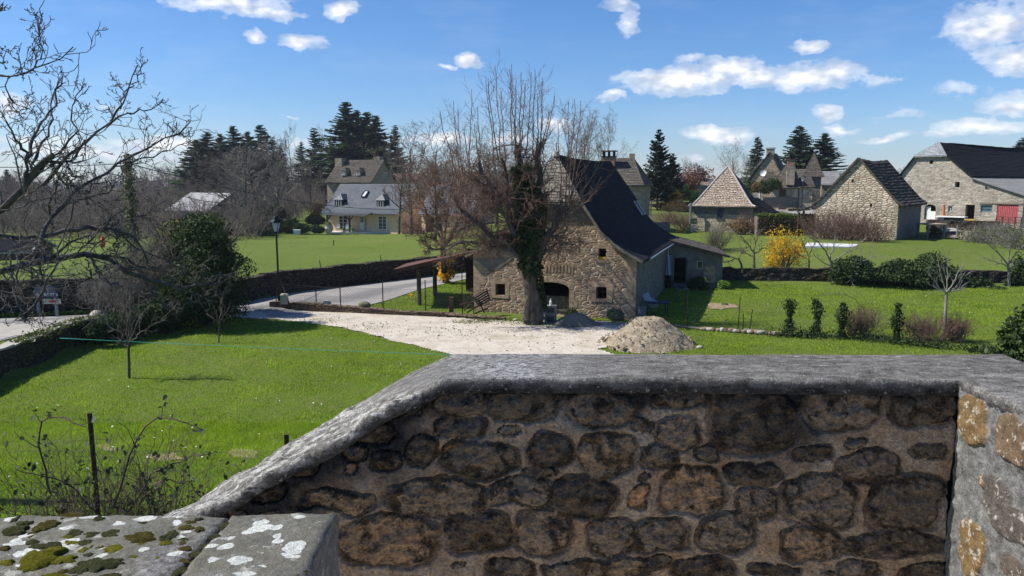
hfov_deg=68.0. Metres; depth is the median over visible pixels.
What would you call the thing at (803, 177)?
street lamp
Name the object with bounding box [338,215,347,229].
window
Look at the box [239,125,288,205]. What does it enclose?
fir tree
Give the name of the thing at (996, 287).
clipped dome
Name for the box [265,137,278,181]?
fir tree
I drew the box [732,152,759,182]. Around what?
bare tree
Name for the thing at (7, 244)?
corrugated shed
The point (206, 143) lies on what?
fir tree
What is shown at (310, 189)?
bare tree
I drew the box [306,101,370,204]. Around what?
fir tree
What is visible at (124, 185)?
bare tree
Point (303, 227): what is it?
evergreen shrub
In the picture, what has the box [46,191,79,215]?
bare tree
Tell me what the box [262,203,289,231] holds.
evergreen shrub
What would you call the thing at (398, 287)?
road
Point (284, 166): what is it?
fir tree
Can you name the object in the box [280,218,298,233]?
evergreen shrub
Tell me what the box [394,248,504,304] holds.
timber shelter
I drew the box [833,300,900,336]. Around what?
brown shrub
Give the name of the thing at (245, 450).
bare earth
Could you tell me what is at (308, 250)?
ground
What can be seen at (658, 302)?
garden table
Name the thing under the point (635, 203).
roof window
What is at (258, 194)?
overhead cable
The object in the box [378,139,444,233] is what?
bare tree
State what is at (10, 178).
bare tree
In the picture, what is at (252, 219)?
evergreen shrub
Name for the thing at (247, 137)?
fir tree
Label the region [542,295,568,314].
door
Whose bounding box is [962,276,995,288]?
laurel bush
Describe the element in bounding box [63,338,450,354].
teal string
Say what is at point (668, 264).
hanging cloth
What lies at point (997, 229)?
rambling leaves
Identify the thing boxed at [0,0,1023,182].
sky
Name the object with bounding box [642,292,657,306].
garden lounger
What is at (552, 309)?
cinder block
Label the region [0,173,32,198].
bare tree
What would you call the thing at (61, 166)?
overhead cable
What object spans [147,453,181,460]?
bare earth
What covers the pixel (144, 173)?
bare tree
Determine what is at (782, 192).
door
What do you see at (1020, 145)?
fir tree
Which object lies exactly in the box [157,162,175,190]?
bare tree
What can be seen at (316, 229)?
evergreen shrub
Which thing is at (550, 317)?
cinder block
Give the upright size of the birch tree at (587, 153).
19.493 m
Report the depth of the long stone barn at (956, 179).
79.15 m
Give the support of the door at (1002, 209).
in the long stone barn at (956, 179)
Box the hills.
[1,171,743,187]
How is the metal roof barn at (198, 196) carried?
on the ground at (308, 250)
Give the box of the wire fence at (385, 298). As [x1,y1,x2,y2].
[277,283,476,310]
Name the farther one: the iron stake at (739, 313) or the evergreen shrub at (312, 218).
the evergreen shrub at (312, 218)
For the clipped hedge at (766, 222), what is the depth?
72.08 m
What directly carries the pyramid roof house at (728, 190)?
on the ground at (308, 250)
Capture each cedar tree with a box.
[642,129,677,210]
[659,153,688,201]
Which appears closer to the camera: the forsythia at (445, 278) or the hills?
the forsythia at (445, 278)
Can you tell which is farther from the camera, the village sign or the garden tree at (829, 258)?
the garden tree at (829, 258)
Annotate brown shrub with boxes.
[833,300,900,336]
[886,308,962,343]
[933,309,982,343]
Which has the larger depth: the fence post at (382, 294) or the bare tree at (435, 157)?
the bare tree at (435, 157)
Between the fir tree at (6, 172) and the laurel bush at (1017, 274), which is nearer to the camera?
the laurel bush at (1017, 274)
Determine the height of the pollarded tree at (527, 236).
12.271 m
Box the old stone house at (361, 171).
[324,155,397,201]
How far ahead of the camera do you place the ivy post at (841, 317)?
31.51 m
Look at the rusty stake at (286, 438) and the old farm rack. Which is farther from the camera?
the old farm rack
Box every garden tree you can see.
[723,245,748,272]
[731,228,770,267]
[793,236,820,267]
[806,227,880,286]
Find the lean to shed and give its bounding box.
[668,235,729,287]
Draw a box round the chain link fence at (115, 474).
[0,450,274,517]
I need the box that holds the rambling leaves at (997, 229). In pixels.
[973,224,1015,236]
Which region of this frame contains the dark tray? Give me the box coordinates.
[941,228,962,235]
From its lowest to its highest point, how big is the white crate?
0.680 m
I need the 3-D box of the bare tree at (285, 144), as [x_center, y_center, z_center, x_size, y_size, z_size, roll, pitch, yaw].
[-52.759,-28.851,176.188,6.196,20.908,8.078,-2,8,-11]
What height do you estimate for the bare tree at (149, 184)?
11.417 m
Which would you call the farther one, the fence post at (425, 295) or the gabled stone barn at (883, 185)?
the gabled stone barn at (883, 185)
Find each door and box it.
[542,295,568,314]
[778,189,785,209]
[925,206,935,218]
[997,204,1018,223]
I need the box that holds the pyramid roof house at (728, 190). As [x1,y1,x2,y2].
[688,165,778,232]
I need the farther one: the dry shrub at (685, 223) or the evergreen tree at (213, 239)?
the dry shrub at (685, 223)
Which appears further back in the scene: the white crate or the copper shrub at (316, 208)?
the copper shrub at (316, 208)
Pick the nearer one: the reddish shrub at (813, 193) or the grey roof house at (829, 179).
the reddish shrub at (813, 193)
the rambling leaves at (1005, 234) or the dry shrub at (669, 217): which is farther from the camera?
the dry shrub at (669, 217)
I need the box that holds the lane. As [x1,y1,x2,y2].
[775,207,814,213]
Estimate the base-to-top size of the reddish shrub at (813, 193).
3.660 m
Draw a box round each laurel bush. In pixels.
[824,254,879,285]
[867,258,931,287]
[901,249,965,288]
[939,276,975,287]
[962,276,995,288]
[1003,251,1023,285]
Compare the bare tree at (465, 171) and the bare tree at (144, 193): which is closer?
the bare tree at (465, 171)
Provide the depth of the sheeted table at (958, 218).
76.88 m
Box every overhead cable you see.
[0,163,122,167]
[132,164,434,209]
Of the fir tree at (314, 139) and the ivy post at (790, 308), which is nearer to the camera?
the ivy post at (790, 308)
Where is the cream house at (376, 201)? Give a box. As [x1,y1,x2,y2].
[321,184,495,233]
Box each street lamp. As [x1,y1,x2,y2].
[269,215,281,300]
[801,175,805,207]
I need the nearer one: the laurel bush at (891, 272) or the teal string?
the teal string
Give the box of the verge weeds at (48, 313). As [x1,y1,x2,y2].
[0,308,121,317]
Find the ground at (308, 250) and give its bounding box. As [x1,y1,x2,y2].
[0,182,1023,517]
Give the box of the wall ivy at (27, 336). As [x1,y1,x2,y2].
[6,311,119,364]
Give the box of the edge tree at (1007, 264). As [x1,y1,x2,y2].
[975,230,1023,286]
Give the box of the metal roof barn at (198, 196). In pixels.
[167,193,251,222]
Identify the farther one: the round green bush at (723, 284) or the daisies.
the round green bush at (723, 284)
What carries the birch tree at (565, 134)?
on the ground at (308, 250)
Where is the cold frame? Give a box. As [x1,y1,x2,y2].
[805,243,856,248]
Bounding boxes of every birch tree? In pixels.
[528,98,595,165]
[566,104,614,160]
[584,109,639,160]
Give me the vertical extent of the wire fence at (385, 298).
1.178 m
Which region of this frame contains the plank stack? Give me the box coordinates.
[787,208,809,210]
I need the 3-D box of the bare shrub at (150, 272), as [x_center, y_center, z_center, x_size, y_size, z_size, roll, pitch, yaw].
[-16.487,-0.832,34.362,5.041,4.191,6.657,-3,9,-23]
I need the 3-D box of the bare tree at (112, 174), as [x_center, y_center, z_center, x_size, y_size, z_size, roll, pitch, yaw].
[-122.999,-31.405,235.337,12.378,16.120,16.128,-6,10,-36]
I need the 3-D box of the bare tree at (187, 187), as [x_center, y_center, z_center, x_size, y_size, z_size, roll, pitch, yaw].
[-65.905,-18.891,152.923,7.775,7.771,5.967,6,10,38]
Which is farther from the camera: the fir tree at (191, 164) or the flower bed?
the fir tree at (191, 164)
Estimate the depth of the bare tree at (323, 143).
180.40 m
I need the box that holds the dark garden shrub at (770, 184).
[745,178,782,194]
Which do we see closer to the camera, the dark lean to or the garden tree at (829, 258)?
the garden tree at (829, 258)
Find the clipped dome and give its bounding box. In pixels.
[984,285,1008,289]
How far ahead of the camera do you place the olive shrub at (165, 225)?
35.98 m
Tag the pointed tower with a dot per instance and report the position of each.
(813, 170)
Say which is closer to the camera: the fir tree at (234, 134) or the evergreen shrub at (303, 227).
the evergreen shrub at (303, 227)
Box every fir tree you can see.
[0,169,13,194]
[160,139,229,201]
[182,131,236,192]
[212,134,239,191]
[217,126,257,196]
[235,131,267,176]
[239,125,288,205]
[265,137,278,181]
[268,145,298,204]
[291,142,311,205]
[294,127,329,198]
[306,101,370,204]
[341,112,387,162]
[348,110,362,139]
[353,115,404,172]
[383,125,409,172]
[741,137,764,183]
[779,125,820,168]
[795,133,848,174]
[1012,137,1023,148]
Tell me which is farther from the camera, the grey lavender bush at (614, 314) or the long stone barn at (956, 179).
the long stone barn at (956, 179)
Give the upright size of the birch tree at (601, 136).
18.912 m
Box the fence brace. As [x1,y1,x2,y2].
[280,278,290,307]
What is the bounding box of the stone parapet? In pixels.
[0,512,339,575]
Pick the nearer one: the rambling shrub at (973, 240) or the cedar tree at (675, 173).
the rambling shrub at (973, 240)
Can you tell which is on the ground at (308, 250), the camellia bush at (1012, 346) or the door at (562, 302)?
the camellia bush at (1012, 346)
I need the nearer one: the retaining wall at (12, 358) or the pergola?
the retaining wall at (12, 358)
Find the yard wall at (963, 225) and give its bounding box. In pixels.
[926,219,1001,230]
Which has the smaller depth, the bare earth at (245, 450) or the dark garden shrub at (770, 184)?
the bare earth at (245, 450)
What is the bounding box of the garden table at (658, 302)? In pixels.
[644,301,668,315]
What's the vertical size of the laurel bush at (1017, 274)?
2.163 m
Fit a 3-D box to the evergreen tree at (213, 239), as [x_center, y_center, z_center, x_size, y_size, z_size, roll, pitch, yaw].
[-14.201,-0.962,33.846,5.590,5.686,4.284,0,8,0]
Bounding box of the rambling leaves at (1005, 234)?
[987,222,1023,245]
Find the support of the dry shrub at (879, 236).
on the ground at (308, 250)
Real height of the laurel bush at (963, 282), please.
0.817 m
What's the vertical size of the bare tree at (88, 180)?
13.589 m
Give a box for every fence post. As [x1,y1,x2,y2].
[382,279,383,306]
[425,280,425,310]
[461,264,462,313]
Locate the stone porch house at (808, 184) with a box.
[797,177,814,209]
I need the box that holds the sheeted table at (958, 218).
[935,216,967,220]
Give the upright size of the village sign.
1.573 m
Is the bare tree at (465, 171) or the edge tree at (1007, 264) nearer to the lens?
the edge tree at (1007, 264)
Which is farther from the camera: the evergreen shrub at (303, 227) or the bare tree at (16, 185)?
the bare tree at (16, 185)
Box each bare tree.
[0,168,28,189]
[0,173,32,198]
[1,169,39,198]
[8,178,33,198]
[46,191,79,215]
[72,171,110,193]
[73,171,103,195]
[97,160,121,193]
[100,188,123,210]
[106,170,142,189]
[110,172,147,193]
[120,189,153,208]
[132,162,162,188]
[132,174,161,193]
[132,175,161,193]
[135,190,163,218]
[137,166,172,192]
[143,134,284,210]
[148,163,182,198]
[155,168,176,196]
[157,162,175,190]
[175,175,199,194]
[186,193,206,211]
[206,137,286,214]
[209,138,320,206]
[264,172,305,197]
[270,123,297,192]
[281,161,342,213]
[318,127,337,173]
[359,121,475,234]
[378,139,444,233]
[390,117,465,240]
[416,139,510,232]
[453,141,534,226]
[668,156,709,201]
[715,137,762,179]
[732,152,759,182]
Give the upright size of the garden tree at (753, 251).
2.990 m
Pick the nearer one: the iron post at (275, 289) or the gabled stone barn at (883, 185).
the iron post at (275, 289)
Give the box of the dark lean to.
[797,205,814,236]
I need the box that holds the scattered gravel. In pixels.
[332,322,604,351]
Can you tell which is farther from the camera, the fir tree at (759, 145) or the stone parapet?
the fir tree at (759, 145)
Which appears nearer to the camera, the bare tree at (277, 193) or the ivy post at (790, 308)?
the ivy post at (790, 308)
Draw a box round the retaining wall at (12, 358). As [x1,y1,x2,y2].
[0,317,95,378]
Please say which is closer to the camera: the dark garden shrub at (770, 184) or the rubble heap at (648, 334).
the rubble heap at (648, 334)
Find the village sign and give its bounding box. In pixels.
[32,286,60,316]
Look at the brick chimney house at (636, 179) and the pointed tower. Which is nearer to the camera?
the brick chimney house at (636, 179)
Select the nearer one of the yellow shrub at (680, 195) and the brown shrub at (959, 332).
the brown shrub at (959, 332)
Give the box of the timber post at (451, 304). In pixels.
[449,297,453,312]
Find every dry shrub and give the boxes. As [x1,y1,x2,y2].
[653,207,692,223]
[667,211,692,229]
[692,222,736,250]
[719,209,762,234]
[721,217,753,234]
[794,204,850,239]
[808,198,891,241]
[842,208,898,242]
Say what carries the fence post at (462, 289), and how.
on the ground at (308, 250)
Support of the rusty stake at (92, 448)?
on the ground at (308, 250)
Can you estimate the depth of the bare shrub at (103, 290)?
32.78 m
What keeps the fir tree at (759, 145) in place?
on the ground at (308, 250)
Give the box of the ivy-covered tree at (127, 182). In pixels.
[118,154,142,279]
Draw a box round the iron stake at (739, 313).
[737,297,740,328]
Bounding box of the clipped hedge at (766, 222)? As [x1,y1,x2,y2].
[754,212,814,235]
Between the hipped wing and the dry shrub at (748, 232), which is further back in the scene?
the hipped wing
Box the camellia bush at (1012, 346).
[984,304,1023,361]
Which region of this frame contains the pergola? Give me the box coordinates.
[916,223,948,238]
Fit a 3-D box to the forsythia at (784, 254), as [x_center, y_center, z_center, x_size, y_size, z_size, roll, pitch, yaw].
[18.036,-2.393,50.086,3.466,3.587,3.134,0,8,0]
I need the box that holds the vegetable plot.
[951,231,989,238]
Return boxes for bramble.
[0,394,260,516]
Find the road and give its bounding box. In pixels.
[0,215,649,340]
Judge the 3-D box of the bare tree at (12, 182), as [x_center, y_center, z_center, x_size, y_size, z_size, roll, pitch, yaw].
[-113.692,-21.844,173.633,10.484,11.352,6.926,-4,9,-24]
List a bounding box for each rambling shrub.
[946,224,1000,243]
[969,219,1015,240]
[978,214,1023,248]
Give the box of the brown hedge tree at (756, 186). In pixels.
[750,181,762,191]
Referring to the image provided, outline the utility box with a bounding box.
[280,293,288,303]
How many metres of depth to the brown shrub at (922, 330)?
30.80 m
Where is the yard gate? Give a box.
[996,216,1021,228]
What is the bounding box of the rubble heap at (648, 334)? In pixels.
[598,316,695,353]
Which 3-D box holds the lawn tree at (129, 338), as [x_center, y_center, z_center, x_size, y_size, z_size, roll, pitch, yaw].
[-12.635,0.886,24.976,2.649,4.347,1.572,2,8,12]
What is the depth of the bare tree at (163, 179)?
205.09 m
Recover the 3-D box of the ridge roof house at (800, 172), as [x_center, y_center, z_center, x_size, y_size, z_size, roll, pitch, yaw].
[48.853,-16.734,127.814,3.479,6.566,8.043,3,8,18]
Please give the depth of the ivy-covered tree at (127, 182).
36.17 m
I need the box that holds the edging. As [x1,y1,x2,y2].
[673,324,706,330]
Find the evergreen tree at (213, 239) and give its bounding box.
[147,202,258,328]
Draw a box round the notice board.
[691,219,696,231]
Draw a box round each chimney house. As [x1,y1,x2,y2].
[601,150,653,216]
[771,159,800,209]
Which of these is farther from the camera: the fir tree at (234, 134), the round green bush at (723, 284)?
the fir tree at (234, 134)
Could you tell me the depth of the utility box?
38.04 m
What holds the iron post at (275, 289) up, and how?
on the ground at (308, 250)
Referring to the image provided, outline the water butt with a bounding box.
[638,306,645,316]
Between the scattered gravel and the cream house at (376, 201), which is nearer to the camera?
the scattered gravel
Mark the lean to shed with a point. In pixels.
(692, 258)
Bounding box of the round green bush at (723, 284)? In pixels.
[716,280,730,289]
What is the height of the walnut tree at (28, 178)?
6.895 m
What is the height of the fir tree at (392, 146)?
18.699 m
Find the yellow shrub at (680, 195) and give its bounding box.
[668,189,687,200]
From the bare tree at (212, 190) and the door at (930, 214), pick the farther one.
the bare tree at (212, 190)
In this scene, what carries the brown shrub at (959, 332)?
on the ground at (308, 250)
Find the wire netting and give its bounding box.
[688,307,890,338]
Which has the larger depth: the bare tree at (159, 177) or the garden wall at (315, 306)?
the bare tree at (159, 177)
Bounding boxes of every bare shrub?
[57,237,170,315]
[92,226,203,310]
[113,209,238,297]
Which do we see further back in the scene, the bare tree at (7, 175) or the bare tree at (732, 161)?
the bare tree at (7, 175)
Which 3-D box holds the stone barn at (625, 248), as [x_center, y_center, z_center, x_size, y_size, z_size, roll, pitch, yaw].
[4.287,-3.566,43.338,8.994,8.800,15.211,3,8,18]
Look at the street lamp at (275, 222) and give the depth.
38.22 m
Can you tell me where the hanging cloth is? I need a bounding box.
[666,255,671,274]
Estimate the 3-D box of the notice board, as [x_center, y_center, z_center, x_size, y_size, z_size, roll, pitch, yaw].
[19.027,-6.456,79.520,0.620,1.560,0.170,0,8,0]
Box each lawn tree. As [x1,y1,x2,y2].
[87,249,174,377]
[207,296,233,342]
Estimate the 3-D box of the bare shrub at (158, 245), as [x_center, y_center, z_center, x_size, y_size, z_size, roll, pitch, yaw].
[-15.742,-1.281,35.462,5.309,5.081,6.142,0,8,0]
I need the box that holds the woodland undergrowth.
[0,175,327,239]
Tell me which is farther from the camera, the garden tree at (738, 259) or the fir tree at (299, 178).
the fir tree at (299, 178)
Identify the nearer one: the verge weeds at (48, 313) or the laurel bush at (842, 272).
the verge weeds at (48, 313)
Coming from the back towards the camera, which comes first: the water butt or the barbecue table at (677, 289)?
the barbecue table at (677, 289)
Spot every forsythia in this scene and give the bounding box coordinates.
[437,254,457,283]
[760,226,810,267]
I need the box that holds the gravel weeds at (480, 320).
[285,315,611,348]
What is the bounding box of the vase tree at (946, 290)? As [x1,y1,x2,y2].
[926,249,978,340]
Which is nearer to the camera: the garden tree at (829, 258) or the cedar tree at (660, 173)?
the garden tree at (829, 258)
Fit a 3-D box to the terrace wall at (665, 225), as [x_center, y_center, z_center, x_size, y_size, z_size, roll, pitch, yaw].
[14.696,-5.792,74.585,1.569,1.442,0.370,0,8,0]
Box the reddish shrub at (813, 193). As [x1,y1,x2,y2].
[803,189,818,208]
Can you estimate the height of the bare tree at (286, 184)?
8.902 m
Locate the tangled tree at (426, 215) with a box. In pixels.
[379,143,512,272]
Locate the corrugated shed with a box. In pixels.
[0,237,57,259]
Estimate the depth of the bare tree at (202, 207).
116.86 m
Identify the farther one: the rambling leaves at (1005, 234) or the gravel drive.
the rambling leaves at (1005, 234)
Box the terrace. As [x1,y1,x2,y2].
[326,231,421,233]
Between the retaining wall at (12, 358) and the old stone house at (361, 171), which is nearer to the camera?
the retaining wall at (12, 358)
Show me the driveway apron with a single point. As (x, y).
(13, 329)
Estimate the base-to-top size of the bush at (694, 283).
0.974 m
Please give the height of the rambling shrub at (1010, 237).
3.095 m
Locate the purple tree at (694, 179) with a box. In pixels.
[679,163,715,201]
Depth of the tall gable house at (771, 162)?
115.61 m
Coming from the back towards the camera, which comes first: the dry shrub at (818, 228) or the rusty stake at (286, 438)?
the dry shrub at (818, 228)
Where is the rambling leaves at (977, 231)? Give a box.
[957,226,998,241]
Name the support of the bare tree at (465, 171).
on the ground at (308, 250)
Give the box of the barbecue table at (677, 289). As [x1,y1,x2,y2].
[675,288,688,302]
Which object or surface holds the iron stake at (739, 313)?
on the ground at (308, 250)
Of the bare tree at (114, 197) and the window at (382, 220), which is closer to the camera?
the window at (382, 220)
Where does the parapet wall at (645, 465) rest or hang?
on the terrace floor
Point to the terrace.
(347, 232)
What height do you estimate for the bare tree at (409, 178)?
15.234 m
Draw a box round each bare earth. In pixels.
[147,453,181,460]
[227,448,256,457]
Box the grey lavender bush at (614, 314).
[606,307,624,321]
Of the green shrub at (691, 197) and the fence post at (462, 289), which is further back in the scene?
the green shrub at (691, 197)
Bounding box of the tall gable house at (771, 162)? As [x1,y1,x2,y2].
[747,147,783,199]
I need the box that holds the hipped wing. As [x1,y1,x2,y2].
[761,172,775,196]
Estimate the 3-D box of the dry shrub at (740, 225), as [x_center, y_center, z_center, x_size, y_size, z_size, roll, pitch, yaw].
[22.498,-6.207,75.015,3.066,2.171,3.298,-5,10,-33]
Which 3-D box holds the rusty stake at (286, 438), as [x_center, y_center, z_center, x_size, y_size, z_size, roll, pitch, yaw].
[-2.037,1.990,6.945,0.040,1.346,0.012,0,8,0]
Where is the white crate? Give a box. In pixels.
[293,230,300,234]
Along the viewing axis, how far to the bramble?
7.25 m
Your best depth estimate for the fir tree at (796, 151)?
146.73 m
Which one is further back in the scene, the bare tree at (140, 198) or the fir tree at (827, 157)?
the fir tree at (827, 157)
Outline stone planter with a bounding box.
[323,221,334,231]
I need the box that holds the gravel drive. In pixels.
[234,311,628,353]
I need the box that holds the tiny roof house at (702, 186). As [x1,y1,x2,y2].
[697,182,710,196]
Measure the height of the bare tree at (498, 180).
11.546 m
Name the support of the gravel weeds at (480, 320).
on the gravel drive
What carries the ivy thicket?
on the ground at (308, 250)
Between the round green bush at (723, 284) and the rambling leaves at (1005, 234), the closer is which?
the round green bush at (723, 284)
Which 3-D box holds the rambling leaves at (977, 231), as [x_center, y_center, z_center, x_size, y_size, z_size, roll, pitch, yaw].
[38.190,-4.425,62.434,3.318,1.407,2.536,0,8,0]
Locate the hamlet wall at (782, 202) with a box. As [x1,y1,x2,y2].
[762,197,797,207]
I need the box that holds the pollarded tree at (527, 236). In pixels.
[425,50,613,324]
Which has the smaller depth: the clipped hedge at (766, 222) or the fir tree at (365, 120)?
the clipped hedge at (766, 222)
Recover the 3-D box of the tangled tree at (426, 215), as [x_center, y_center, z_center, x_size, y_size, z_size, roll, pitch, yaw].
[-3.324,-4.474,42.682,8.382,7.234,5.456,0,8,0]
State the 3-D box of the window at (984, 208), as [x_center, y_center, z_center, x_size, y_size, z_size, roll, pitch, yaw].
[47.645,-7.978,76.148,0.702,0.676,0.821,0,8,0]
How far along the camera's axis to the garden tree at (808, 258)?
49.15 m
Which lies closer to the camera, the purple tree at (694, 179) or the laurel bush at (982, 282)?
the laurel bush at (982, 282)
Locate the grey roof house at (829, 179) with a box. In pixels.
[820,171,839,195]
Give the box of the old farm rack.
[460,288,489,313]
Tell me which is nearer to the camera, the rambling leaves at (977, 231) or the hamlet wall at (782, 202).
the rambling leaves at (977, 231)
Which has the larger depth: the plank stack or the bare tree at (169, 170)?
the bare tree at (169, 170)
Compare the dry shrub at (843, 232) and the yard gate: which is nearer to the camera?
the dry shrub at (843, 232)
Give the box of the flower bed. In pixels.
[706,303,737,308]
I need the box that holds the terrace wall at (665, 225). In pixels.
[655,222,669,230]
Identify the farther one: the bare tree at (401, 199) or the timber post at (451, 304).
the bare tree at (401, 199)
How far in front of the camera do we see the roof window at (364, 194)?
113.87 m
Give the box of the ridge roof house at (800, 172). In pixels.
[796,169,804,178]
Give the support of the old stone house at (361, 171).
on the ground at (308, 250)
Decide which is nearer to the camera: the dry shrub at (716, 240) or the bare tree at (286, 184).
the dry shrub at (716, 240)
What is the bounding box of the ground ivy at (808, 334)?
[753,324,1002,353]
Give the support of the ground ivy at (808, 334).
on the ground at (308, 250)
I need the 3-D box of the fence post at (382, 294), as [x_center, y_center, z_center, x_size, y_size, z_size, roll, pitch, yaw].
[-6.405,0.419,37.624,0.045,1.698,0.045,0,8,0]
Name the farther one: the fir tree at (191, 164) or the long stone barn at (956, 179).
the fir tree at (191, 164)
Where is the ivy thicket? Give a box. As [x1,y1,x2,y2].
[77,282,189,345]
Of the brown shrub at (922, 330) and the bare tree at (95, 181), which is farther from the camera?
the bare tree at (95, 181)
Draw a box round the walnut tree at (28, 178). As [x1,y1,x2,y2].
[0,0,239,334]
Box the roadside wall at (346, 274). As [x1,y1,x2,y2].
[0,255,465,317]
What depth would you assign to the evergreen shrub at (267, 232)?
107.39 m
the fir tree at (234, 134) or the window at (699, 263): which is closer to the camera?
the window at (699, 263)
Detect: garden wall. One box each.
[269,301,505,319]
[722,266,1007,282]
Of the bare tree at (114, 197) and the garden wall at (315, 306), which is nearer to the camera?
the garden wall at (315, 306)
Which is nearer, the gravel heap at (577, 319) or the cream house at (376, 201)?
the gravel heap at (577, 319)
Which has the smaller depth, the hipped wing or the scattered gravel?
the scattered gravel
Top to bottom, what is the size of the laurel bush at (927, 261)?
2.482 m
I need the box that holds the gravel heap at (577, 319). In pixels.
[552,312,602,327]
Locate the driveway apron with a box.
[0,323,40,339]
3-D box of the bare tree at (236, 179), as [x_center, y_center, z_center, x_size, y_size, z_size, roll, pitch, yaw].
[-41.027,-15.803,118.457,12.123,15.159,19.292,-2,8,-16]
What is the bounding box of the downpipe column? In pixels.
[689,203,691,231]
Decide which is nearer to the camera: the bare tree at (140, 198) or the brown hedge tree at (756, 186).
the brown hedge tree at (756, 186)
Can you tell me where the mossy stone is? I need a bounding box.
[358,301,370,306]
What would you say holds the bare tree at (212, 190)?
on the ground at (308, 250)
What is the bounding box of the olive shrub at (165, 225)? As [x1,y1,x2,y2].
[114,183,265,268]
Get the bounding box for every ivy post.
[778,297,800,333]
[807,298,826,335]
[834,302,851,338]
[886,302,906,340]
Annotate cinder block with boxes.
[545,305,556,314]
[545,314,556,322]
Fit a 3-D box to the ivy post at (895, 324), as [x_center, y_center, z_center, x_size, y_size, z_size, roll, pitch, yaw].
[15.702,1.435,31.009,0.793,1.726,0.736,2,8,15]
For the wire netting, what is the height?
0.877 m
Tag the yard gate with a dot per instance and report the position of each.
(1009, 222)
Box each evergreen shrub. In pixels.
[242,207,269,232]
[257,228,277,235]
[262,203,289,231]
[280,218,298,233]
[292,223,309,232]
[305,212,325,224]
[309,225,324,233]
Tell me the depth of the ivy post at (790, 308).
32.31 m
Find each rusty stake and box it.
[87,412,100,515]
[284,434,288,444]
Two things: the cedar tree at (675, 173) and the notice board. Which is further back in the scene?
the cedar tree at (675, 173)
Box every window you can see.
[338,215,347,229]
[361,190,368,196]
[378,216,386,229]
[633,201,643,214]
[697,261,702,268]
[981,205,992,211]
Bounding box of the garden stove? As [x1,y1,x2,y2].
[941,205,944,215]
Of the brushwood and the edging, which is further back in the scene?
the brushwood
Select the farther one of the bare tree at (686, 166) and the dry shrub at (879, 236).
the bare tree at (686, 166)
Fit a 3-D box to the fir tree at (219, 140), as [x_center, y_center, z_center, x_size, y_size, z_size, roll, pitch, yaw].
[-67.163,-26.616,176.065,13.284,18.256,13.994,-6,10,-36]
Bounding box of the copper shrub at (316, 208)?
[310,201,324,216]
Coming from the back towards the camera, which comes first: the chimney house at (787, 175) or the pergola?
the chimney house at (787, 175)
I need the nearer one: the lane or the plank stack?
the plank stack
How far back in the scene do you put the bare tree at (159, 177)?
233.97 m
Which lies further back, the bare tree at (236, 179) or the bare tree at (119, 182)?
the bare tree at (119, 182)
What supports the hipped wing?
on the ground at (308, 250)
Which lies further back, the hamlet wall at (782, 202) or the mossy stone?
the hamlet wall at (782, 202)
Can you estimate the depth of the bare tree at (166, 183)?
185.93 m
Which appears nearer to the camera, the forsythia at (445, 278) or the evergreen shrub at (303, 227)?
the forsythia at (445, 278)
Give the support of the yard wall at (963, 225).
on the ground at (308, 250)
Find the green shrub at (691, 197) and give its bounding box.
[679,183,699,201]
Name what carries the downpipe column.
on the ground at (308, 250)
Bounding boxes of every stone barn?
[465,142,677,319]
[812,157,927,239]
[900,142,1023,227]
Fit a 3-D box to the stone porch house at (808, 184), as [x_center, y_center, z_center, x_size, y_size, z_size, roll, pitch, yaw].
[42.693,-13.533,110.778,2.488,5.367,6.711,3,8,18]
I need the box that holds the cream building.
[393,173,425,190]
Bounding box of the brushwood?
[652,202,693,209]
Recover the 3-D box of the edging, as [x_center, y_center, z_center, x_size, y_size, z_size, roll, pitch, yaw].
[7.941,1.754,33.650,1.748,0.180,0.400,5,9,31]
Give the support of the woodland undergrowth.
on the ground at (308, 250)
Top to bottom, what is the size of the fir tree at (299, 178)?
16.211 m
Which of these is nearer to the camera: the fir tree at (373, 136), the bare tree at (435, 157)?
the bare tree at (435, 157)
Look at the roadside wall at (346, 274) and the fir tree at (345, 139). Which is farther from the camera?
the fir tree at (345, 139)
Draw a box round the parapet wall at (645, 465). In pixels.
[164,354,1023,575]
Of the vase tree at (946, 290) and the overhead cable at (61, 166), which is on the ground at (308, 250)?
the vase tree at (946, 290)
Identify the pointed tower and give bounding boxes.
[802,153,824,200]
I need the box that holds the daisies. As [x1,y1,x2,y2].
[8,294,993,494]
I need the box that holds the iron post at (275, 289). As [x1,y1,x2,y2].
[274,276,276,300]
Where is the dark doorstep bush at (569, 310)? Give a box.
[564,307,577,315]

